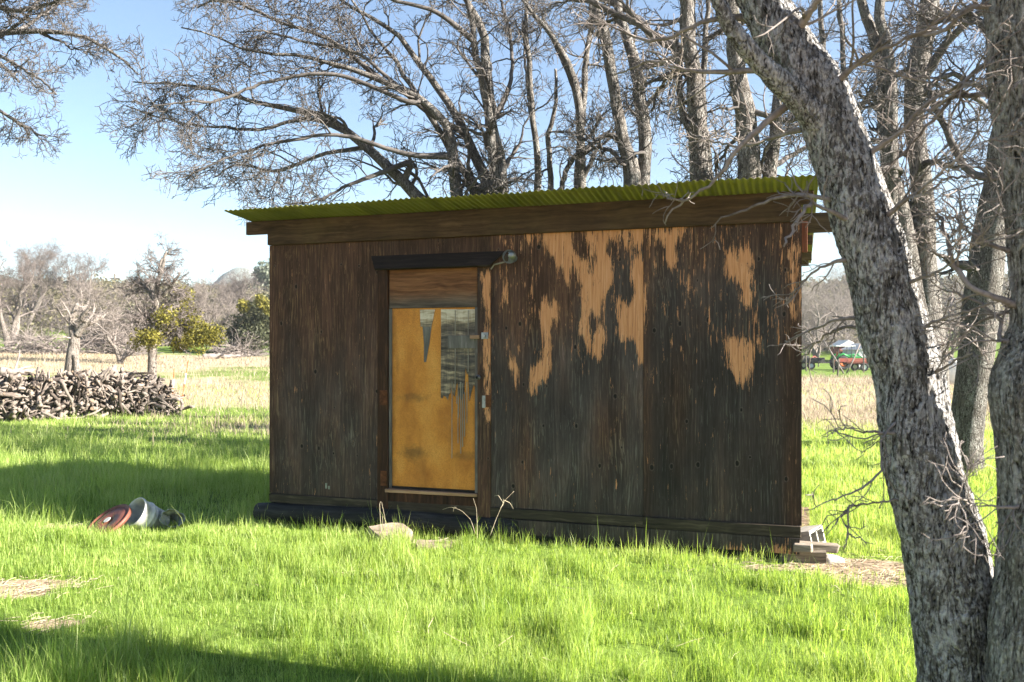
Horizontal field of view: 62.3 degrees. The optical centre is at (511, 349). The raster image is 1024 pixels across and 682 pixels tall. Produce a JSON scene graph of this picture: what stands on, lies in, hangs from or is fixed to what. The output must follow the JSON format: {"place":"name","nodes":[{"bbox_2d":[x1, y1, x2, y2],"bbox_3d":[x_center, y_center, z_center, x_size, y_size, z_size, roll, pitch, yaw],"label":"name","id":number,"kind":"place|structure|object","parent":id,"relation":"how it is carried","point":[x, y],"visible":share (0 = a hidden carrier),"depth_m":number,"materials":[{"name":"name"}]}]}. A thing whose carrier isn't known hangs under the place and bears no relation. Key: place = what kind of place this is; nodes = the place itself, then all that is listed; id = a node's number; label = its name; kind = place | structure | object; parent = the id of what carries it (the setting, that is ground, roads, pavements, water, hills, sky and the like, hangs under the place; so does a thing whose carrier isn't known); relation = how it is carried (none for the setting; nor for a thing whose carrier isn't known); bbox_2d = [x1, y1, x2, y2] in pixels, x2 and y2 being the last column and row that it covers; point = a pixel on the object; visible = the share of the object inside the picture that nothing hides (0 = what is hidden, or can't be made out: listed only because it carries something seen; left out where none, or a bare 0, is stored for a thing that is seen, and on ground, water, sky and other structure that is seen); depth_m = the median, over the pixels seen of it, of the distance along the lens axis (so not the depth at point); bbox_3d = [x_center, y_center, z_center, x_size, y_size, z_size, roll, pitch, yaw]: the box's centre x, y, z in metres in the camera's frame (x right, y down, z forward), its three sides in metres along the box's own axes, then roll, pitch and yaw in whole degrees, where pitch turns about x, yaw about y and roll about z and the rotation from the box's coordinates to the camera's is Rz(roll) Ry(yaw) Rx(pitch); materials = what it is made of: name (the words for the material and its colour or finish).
{"place":"outdoors","nodes":[
{"label":"outdoors","id":0,"kind":"place"},
{"bbox_2d":[0,287,1005,681],"bbox_3d":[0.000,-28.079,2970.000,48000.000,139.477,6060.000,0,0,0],"label":"ground","id":1,"kind":"structure","parent":0,"point":[660,653],"depth_m":5.89,"materials":[{"name":"green plant"}]},
{"bbox_2d":[0,350,34,373],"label":"fallen log","id":2,"kind":"object","parent":1,"relation":"on","point":[15,370],"visible":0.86,"depth_m":42.56,"materials":[{"name":"beige wood"}]},
{"bbox_2d":[0,245,52,349],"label":"oak tree","id":3,"kind":"object","parent":1,"relation":"on","point":[18,309],"visible":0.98,"depth_m":62.08,"materials":[{"name":"grey plant"}]},
{"bbox_2d":[0,237,72,326],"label":"oak tree","id":4,"kind":"object","parent":1,"relation":"on","point":[46,252],"visible":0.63,"depth_m":92.40,"materials":[{"name":"grey plant"}]},
{"bbox_2d":[0,321,88,354],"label":"brush pile","id":5,"kind":"object","parent":1,"relation":"on","point":[40,343],"visible":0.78,"depth_m":59.36,"materials":[{"name":"wood"}]},
{"bbox_2d":[0,0,144,163],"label":"oak tree","id":6,"kind":"object","parent":1,"relation":"on","point":[25,28],"visible":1,"depth_m":12.89,"materials":[{"name":"grey plant"}]},
{"bbox_2d":[33,246,118,312],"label":"oak tree","id":7,"kind":"object","parent":1,"relation":"on","point":[85,276],"visible":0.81,"depth_m":93.53,"materials":[{"name":"grey plant"}]},
{"bbox_2d":[46,288,119,371],"bbox_3d":[-14.660,-0.228,28.996,2.349,3.885,1.803,0,0,-27],"label":"dead tree","id":8,"kind":"object","parent":1,"relation":"on","point":[72,361],"visible":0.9,"depth_m":28.88,"materials":[{"name":"grey wood"}]},
{"bbox_2d":[0,365,193,421],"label":"firewood heap","id":9,"kind":"object","parent":1,"relation":"on","point":[80,405],"visible":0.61,"depth_m":20.65,"materials":[{"name":"brown wood"}]},
{"bbox_2d":[0,382,18,392],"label":"log","id":10,"kind":"object","parent":9,"relation":"on","point":[13,390],"visible":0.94,"depth_m":19.77,"materials":[{"name":"grey wood"}]},
{"bbox_2d":[0,392,34,398],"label":"log","id":11,"kind":"object","parent":9,"relation":"on","point":[8,394],"visible":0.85,"depth_m":19.72,"materials":[{"name":"brown wood"}]},
{"bbox_2d":[10,376,26,384],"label":"log","id":12,"kind":"object","parent":9,"relation":"on","point":[19,378],"visible":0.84,"depth_m":20.16,"materials":[{"name":"grey wood"}]},
{"bbox_2d":[13,373,35,375],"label":"log","id":13,"kind":"object","parent":9,"relation":"on","point":[28,374],"visible":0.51,"depth_m":20.73,"materials":[{"name":"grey wood"}]},
{"bbox_2d":[31,377,35,387],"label":"log","id":14,"kind":"object","parent":9,"relation":"on","point":[33,382],"visible":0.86,"depth_m":19.95,"materials":[{"name":"grey wood"}]},
{"bbox_2d":[19,413,57,421],"bbox_3d":[-11.117,1.581,19.930,0.118,0.190,1.025,13,7,28],"label":"log","id":15,"kind":"object","parent":9,"relation":"on","point":[32,415],"visible":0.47,"depth_m":19.78,"materials":[{"name":"grey wood"}]},
{"bbox_2d":[36,378,52,382],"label":"log","id":16,"kind":"object","parent":9,"relation":"on","point":[46,379],"visible":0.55,"depth_m":20.25,"materials":[{"name":"grey wood"}]},
{"bbox_2d":[36,377,60,384],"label":"log","id":17,"kind":"object","parent":9,"relation":"on","point":[57,378],"visible":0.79,"depth_m":20.37,"materials":[{"name":"grey wood"}]},
{"bbox_2d":[40,410,64,419],"bbox_3d":[-10.898,1.539,20.067,0.086,0.105,0.757,8,14,19],"label":"log","id":18,"kind":"object","parent":9,"relation":"on","point":[52,414],"visible":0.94,"depth_m":20.07,"materials":[{"name":"grey wood"}]},
{"bbox_2d":[49,392,59,402],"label":"log","id":19,"kind":"object","parent":9,"relation":"on","point":[54,396],"visible":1,"depth_m":20.18,"materials":[{"name":"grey wood"}]},
{"bbox_2d":[56,395,73,409],"bbox_3d":[-10.686,1.215,20.632,0.201,0.230,1.057,-10,20,22],"label":"log","id":20,"kind":"object","parent":9,"relation":"on","point":[64,404],"visible":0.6,"depth_m":20.32,"materials":[{"name":"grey wood"}]},
{"bbox_2d":[76,372,80,402],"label":"log","id":21,"kind":"object","parent":9,"relation":"on","point":[78,395],"visible":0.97,"depth_m":20.46,"materials":[{"name":"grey wood"}]},
{"bbox_2d":[80,385,85,397],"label":"log","id":22,"kind":"object","parent":9,"relation":"on","point":[82,391],"visible":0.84,"depth_m":20.57,"materials":[{"name":"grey wood"}]},
{"bbox_2d":[85,395,88,418],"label":"log","id":23,"kind":"object","parent":9,"relation":"on","point":[86,406],"visible":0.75,"depth_m":20.44,"materials":[{"name":"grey wood"}]},
{"bbox_2d":[85,381,90,403],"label":"log","id":24,"kind":"object","parent":9,"relation":"on","point":[87,385],"visible":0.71,"depth_m":20.72,"materials":[{"name":"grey wood"}]},
{"bbox_2d":[90,406,100,410],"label":"log","id":25,"kind":"object","parent":9,"relation":"on","point":[93,408],"visible":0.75,"depth_m":20.42,"materials":[{"name":"brown wood"}]},
{"bbox_2d":[93,390,104,404],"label":"log","id":26,"kind":"object","parent":9,"relation":"on","point":[96,394],"visible":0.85,"depth_m":20.73,"materials":[{"name":"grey wood"}]},
{"bbox_2d":[99,403,120,416],"bbox_3d":[-9.873,1.508,20.820,0.638,0.133,0.135,47,6,-33],"label":"log","id":27,"kind":"object","parent":9,"relation":"on","point":[106,408],"visible":0.75,"depth_m":20.79,"materials":[{"name":"grey wood"}]},
{"bbox_2d":[109,395,117,404],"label":"log","id":28,"kind":"object","parent":9,"relation":"on","point":[114,397],"visible":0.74,"depth_m":20.79,"materials":[{"name":"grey wood"}]},
{"bbox_2d":[104,385,124,395],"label":"log","id":29,"kind":"object","parent":9,"relation":"on","point":[112,389],"visible":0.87,"depth_m":20.96,"materials":[{"name":"brown wood"}]},
{"bbox_2d":[117,389,123,415],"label":"log","id":30,"kind":"object","parent":9,"relation":"on","point":[120,400],"visible":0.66,"depth_m":20.73,"materials":[{"name":"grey wood"}]},
{"bbox_2d":[114,385,153,390],"bbox_3d":[-9.649,0.913,21.358,1.130,0.175,0.328,-1,18,1],"label":"log","id":31,"kind":"object","parent":9,"relation":"on","point":[147,387],"visible":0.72,"depth_m":21.32,"materials":[{"name":"grey wood"}]},
{"bbox_2d":[119,372,153,378],"bbox_3d":[-9.641,0.678,21.519,1.017,0.138,0.200,-17,-34,-28],"label":"log","id":32,"kind":"object","parent":9,"relation":"on","point":[133,374],"visible":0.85,"depth_m":21.53,"materials":[{"name":"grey wood"}]},
{"bbox_2d":[140,375,151,402],"bbox_3d":[-9.269,0.957,21.509,0.142,0.917,0.266,23,-49,-31],"label":"log","id":33,"kind":"object","parent":9,"relation":"on","point":[147,383],"visible":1,"depth_m":21.43,"materials":[{"name":"grey wood"}]},
{"bbox_2d":[138,378,155,384],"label":"log","id":34,"kind":"object","parent":9,"relation":"on","point":[153,380],"visible":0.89,"depth_m":21.73,"materials":[{"name":"brown wood"}]},
{"bbox_2d":[159,401,177,414],"bbox_3d":[-8.711,1.460,21.510,0.122,0.139,0.710,38,-15,41],"label":"log","id":35,"kind":"object","parent":9,"relation":"on","point":[175,410],"visible":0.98,"depth_m":21.48,"materials":[{"name":"wood"}]},
{"bbox_2d":[54,308,160,354],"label":"brush pile","id":36,"kind":"object","parent":1,"relation":"on","point":[94,348],"visible":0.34,"depth_m":61.32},
{"bbox_2d":[51,267,168,364],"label":"oak tree","id":37,"kind":"object","parent":1,"relation":"on","point":[121,356],"visible":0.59,"depth_m":51.71,"materials":[{"name":"grey plant"}]},
{"bbox_2d":[88,504,131,531],"bbox_3d":[-3.689,1.574,7.750,0.422,0.040,0.422,-24,27,0],"label":"round lid","id":38,"kind":"object","parent":1,"relation":"on","point":[121,512],"visible":0.78,"depth_m":7.77,"materials":[{"name":"red paint"}]},
{"bbox_2d":[93,306,140,346],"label":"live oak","id":39,"kind":"object","parent":1,"relation":"on","point":[117,323],"visible":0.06,"depth_m":71.31,"materials":[{"name":"grey plant"}]},
{"bbox_2d":[0,273,269,346],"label":"scrub","id":40,"kind":"object","parent":1,"relation":"on","point":[56,294],"depth_m":97.46,"materials":[{"name":"plant"}]},
{"bbox_2d":[125,497,169,528],"bbox_3d":[-3.387,1.561,7.882,0.280,0.280,0.318,0,-30,35],"label":"bucket","id":41,"kind":"object","parent":1,"relation":"on","point":[143,511],"visible":0.71,"depth_m":7.83,"materials":[{"name":"white plastic"}]},
{"bbox_2d":[108,231,227,374],"bbox_3d":[-13.049,-1.297,32.183,4.416,6.574,2.783,0,0,0],"label":"oak tree","id":42,"kind":"object","parent":1,"relation":"on","point":[151,338],"visible":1,"depth_m":31.90,"materials":[{"name":"grey plant"}]},
{"bbox_2d":[159,509,185,527],"bbox_3d":[-3.212,1.598,7.919,0.236,0.187,0.271,0,-19,-38],"label":"crushed pail","id":43,"kind":"object","parent":1,"relation":"on","point":[174,514],"visible":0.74,"depth_m":7.89,"materials":[{"name":"plastic"}]},
{"bbox_2d":[179,360,188,412],"bbox_3d":[-8.719,0.994,22.500,0.258,1.447,0.040,0,0,0],"label":"marker stake","id":44,"kind":"object","parent":1,"relation":"on","point":[185,380],"visible":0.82,"depth_m":22.49,"materials":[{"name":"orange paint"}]},
{"bbox_2d":[174,274,242,349],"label":"oak tree","id":45,"kind":"object","parent":1,"relation":"on","point":[199,298],"visible":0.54,"depth_m":65.33,"materials":[{"name":"grey plant"}]},
{"bbox_2d":[202,351,248,358],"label":"fallen log","id":46,"kind":"object","parent":1,"relation":"on","point":[216,356],"visible":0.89,"depth_m":58.27,"materials":[{"name":"beige wood"}]},
{"bbox_2d":[203,266,269,314],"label":"oak tree","id":47,"kind":"object","parent":1,"relation":"on","point":[239,293],"visible":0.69,"depth_m":103.79,"materials":[{"name":"grey plant"}]},
{"bbox_2d":[205,328,269,356],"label":"brush pile","id":48,"kind":"object","parent":1,"relation":"on","point":[238,348],"visible":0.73,"depth_m":61.31,"materials":[{"name":"wood"}]},
{"bbox_2d":[223,292,269,352],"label":"live oak","id":49,"kind":"object","parent":1,"relation":"on","point":[254,319],"visible":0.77,"depth_m":62.92,"materials":[{"name":"green plant"}]},
{"bbox_2d":[246,258,269,294],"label":"grey pine","id":50,"kind":"object","parent":1,"relation":"on","point":[262,272],"visible":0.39,"depth_m":148.78,"materials":[{"name":"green plant"}]},
{"bbox_2d":[95,0,571,225],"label":"oak tree","id":51,"kind":"object","parent":1,"relation":"on","point":[494,179],"visible":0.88,"depth_m":13.69,"materials":[{"name":"grey plant"}]},
{"bbox_2d":[368,522,412,542],"bbox_3d":[-1.054,1.615,7.350,0.312,0.138,0.330,-3,7,-29],"label":"step stone","id":52,"kind":"object","parent":1,"relation":"on","point":[391,525],"visible":0.47,"depth_m":7.31,"materials":[{"name":"beige stone"}]},
{"bbox_2d":[416,540,452,548],"bbox_3d":[-0.651,1.669,7.099,0.315,0.103,0.213,1,3,-6],"label":"step stone","id":53,"kind":"object","parent":1,"relation":"on","point":[428,542],"visible":0.36,"depth_m":7.07,"materials":[{"name":"beige stone"}]},
{"bbox_2d":[0,501,906,681],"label":"twig litter","id":54,"kind":"object","parent":1,"relation":"on","point":[745,562],"visible":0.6,"depth_m":6.11,"materials":[{"name":"wood"}]},
{"bbox_2d":[442,499,476,531],"bbox_3d":[-0.443,1.422,7.150,0.316,0.329,0.108,0,0,6],"label":"dead weed","id":55,"kind":"object","parent":1,"relation":"on","point":[464,513],"visible":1,"depth_m":7.15,"materials":[{"name":"beige plant"}]},
{"bbox_2d":[0,350,991,448],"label":"dry grass","id":56,"kind":"structure","parent":1,"relation":"on","point":[871,407],"depth_m":32.15,"materials":[{"name":"plant"}]},
{"bbox_2d":[490,495,512,534],"bbox_3d":[-0.081,1.360,7.034,0.214,0.354,0.077,0,0,-10],"label":"dead weed","id":57,"kind":"object","parent":1,"relation":"on","point":[500,508],"visible":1,"depth_m":7.03,"materials":[{"name":"beige plant"}]},
{"bbox_2d":[224,174,831,558],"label":"shed","id":58,"kind":"structure","parent":1,"relation":"on","point":[579,361],"depth_m":7.21,"materials":[{"name":"brown wood"}]},
{"bbox_2d":[389,267,480,492],"bbox_3d":[-0.699,0.266,7.539,0.899,1.982,0.083,0,0,18],"label":"door","id":59,"kind":"structure","parent":58,"relation":"in","point":[433,375],"depth_m":7.57,"materials":[{"name":"brown wood"}]},
{"bbox_2d":[492,0,657,192],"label":"oak tree","id":60,"kind":"object","parent":1,"relation":"on","point":[580,100],"visible":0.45,"depth_m":14.77,"materials":[{"name":"grey plant"}]},
{"bbox_2d":[543,0,724,186],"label":"oak tree","id":61,"kind":"object","parent":1,"relation":"on","point":[636,170],"visible":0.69,"depth_m":13.01,"materials":[{"name":"grey plant"}]},
{"bbox_2d":[527,0,803,183],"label":"oak tree","id":62,"kind":"object","parent":1,"relation":"on","point":[695,113],"visible":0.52,"depth_m":11.51,"materials":[{"name":"grey plant"}]},
{"bbox_2d":[666,0,894,181],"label":"oak tree","id":63,"kind":"object","parent":1,"relation":"on","point":[750,163],"visible":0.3,"depth_m":10.45,"materials":[{"name":"grey plant"}]},
{"bbox_2d":[546,0,1023,681],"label":"oak tree","id":64,"kind":"object","parent":1,"relation":"on","point":[788,58],"visible":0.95,"depth_m":3.46,"materials":[{"name":"grey plant"}]},
{"bbox_2d":[780,550,826,563],"bbox_3d":[2.266,1.616,6.587,0.346,0.116,0.048,-4,13,18],"label":"wooden board","id":65,"kind":"object","parent":1,"relation":"on","point":[817,556],"visible":0.71,"depth_m":6.55,"materials":[{"name":"wood"}]},
{"bbox_2d":[793,542,812,552],"bbox_3d":[2.246,1.528,6.537,0.142,0.071,0.086,0,0,28],"label":"wooden block","id":66,"kind":"object","parent":65,"relation":"on","point":[802,547],"depth_m":6.51,"materials":[{"name":"brown wood"}]},
{"bbox_2d":[800,541,839,552],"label":"wooden beam","id":67,"kind":"structure","parent":65,"relation":"on","point":[827,547],"depth_m":6.55,"materials":[{"name":"brown wood"}]},
{"bbox_2d":[800,524,825,541],"bbox_3d":[2.447,1.560,7.000,0.170,0.160,0.340,-17,-10,36],"label":"cinder block","id":68,"kind":"object","parent":67,"relation":"on","point":[807,532],"depth_m":6.95,"materials":[{"name":"concrete"}]},
{"bbox_2d":[805,351,806,370],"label":"fence post","id":69,"kind":"object","parent":1,"relation":"on","point":[806,361],"visible":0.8,"depth_m":65.97,"materials":[{"name":"grey wood"}]},
{"bbox_2d":[802,356,828,368],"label":"trailer","id":70,"kind":"object","parent":1,"relation":"on","point":[814,360],"visible":0.62,"depth_m":71.17,"materials":[{"name":"metal"}]},
{"bbox_2d":[802,268,851,356],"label":"oak tree","id":71,"kind":"object","parent":1,"relation":"on","point":[816,350],"visible":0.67,"depth_m":98.03,"materials":[{"name":"grey plant"}]},
{"bbox_2d":[811,262,855,338],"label":"oak tree","id":72,"kind":"object","parent":1,"relation":"on","point":[852,322],"visible":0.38,"depth_m":107.64,"materials":[{"name":"grey plant"}]},
{"bbox_2d":[823,339,843,373],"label":"leaning pole","id":73,"kind":"object","parent":1,"relation":"on","point":[834,357],"visible":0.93,"depth_m":57.25,"materials":[{"name":"grey wood"}]},
{"bbox_2d":[827,554,844,563],"bbox_3d":[2.498,1.660,6.623,0.184,0.103,0.143,7,1,-17],"label":"field stone","id":74,"kind":"object","parent":1,"relation":"on","point":[831,558],"visible":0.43,"depth_m":6.56,"materials":[{"name":"stone"}]},
{"bbox_2d":[837,359,838,376],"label":"fence post","id":75,"kind":"object","parent":1,"relation":"on","point":[838,368],"visible":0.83,"depth_m":49.95,"materials":[{"name":"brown wood"}]},
{"bbox_2d":[830,340,852,355],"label":"canopy","id":76,"kind":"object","parent":1,"relation":"on","point":[842,342],"depth_m":94.25,"materials":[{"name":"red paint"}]},
{"bbox_2d":[829,346,868,369],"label":"tractor","id":77,"kind":"object","parent":1,"relation":"on","point":[837,355],"visible":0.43,"depth_m":69.51,"materials":[{"name":"green paint"}]},
{"bbox_2d":[840,343,865,357],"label":"shed","id":78,"kind":"structure","parent":1,"relation":"on","point":[847,350],"depth_m":91.71,"materials":[{"name":"grey metal"}]},
{"bbox_2d":[846,344,860,372],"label":"leaning pole","id":79,"kind":"object","parent":1,"relation":"on","point":[853,358],"visible":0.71,"depth_m":58.23,"materials":[{"name":"grey wood"}]},
{"bbox_2d":[769,0,938,183],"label":"oak tree","id":80,"kind":"object","parent":1,"relation":"on","point":[822,35],"visible":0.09,"depth_m":16.86,"materials":[{"name":"grey plant"}]},
{"bbox_2d":[839,358,868,370],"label":"trailer","id":81,"kind":"object","parent":1,"relation":"on","point":[857,362],"visible":0.84,"depth_m":66.20,"materials":[{"name":"red paint"}]},
{"bbox_2d":[795,0,991,404],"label":"oak tree","id":82,"kind":"object","parent":1,"relation":"on","point":[870,27],"visible":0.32,"depth_m":14.47,"materials":[{"name":"grey plant"}]},
{"bbox_2d":[802,269,1010,351],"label":"scrub","id":83,"kind":"object","parent":1,"relation":"on","point":[943,279],"depth_m":129.73,"materials":[{"name":"plant"}]},
{"bbox_2d":[851,0,1005,474],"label":"oak tree","id":84,"kind":"object","parent":1,"relation":"on","point":[968,409],"visible":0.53,"depth_m":11.18,"materials":[{"name":"grey plant"}]},
{"bbox_2d":[834,0,1023,681],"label":"oak tree","id":85,"kind":"object","parent":1,"relation":"on","point":[1005,620],"visible":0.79,"depth_m":3.18,"materials":[{"name":"grey plant"}]},
{"bbox_2d":[938,265,963,359],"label":"oak tree","id":86,"kind":"object","parent":1,"relation":"on","point":[955,301],"visible":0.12,"depth_m":88.69,"materials":[{"name":"grey plant"}]},
{"bbox_2d":[948,358,956,384],"bbox_3d":[20.903,1.151,40.000,1.200,1.520,1.200,0,0,0],"label":"water tank","id":87,"kind":"object","parent":1,"relation":"on","point":[952,371],"visible":0.2,"depth_m":39.60,"materials":[{"name":"white paint"}]},
{"bbox_2d":[0,0,1007,285],"label":"sky","id":88,"kind":"structure","parent":0,"point":[91,199],"materials":[{"name":"blue"}]},
{"bbox_2d":[212,267,826,285],"bbox_3d":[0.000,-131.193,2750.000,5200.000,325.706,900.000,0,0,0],"label":"mountain","id":89,"kind":"structure","parent":0,"point":[237,269],"depth_m":2725.51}
]}

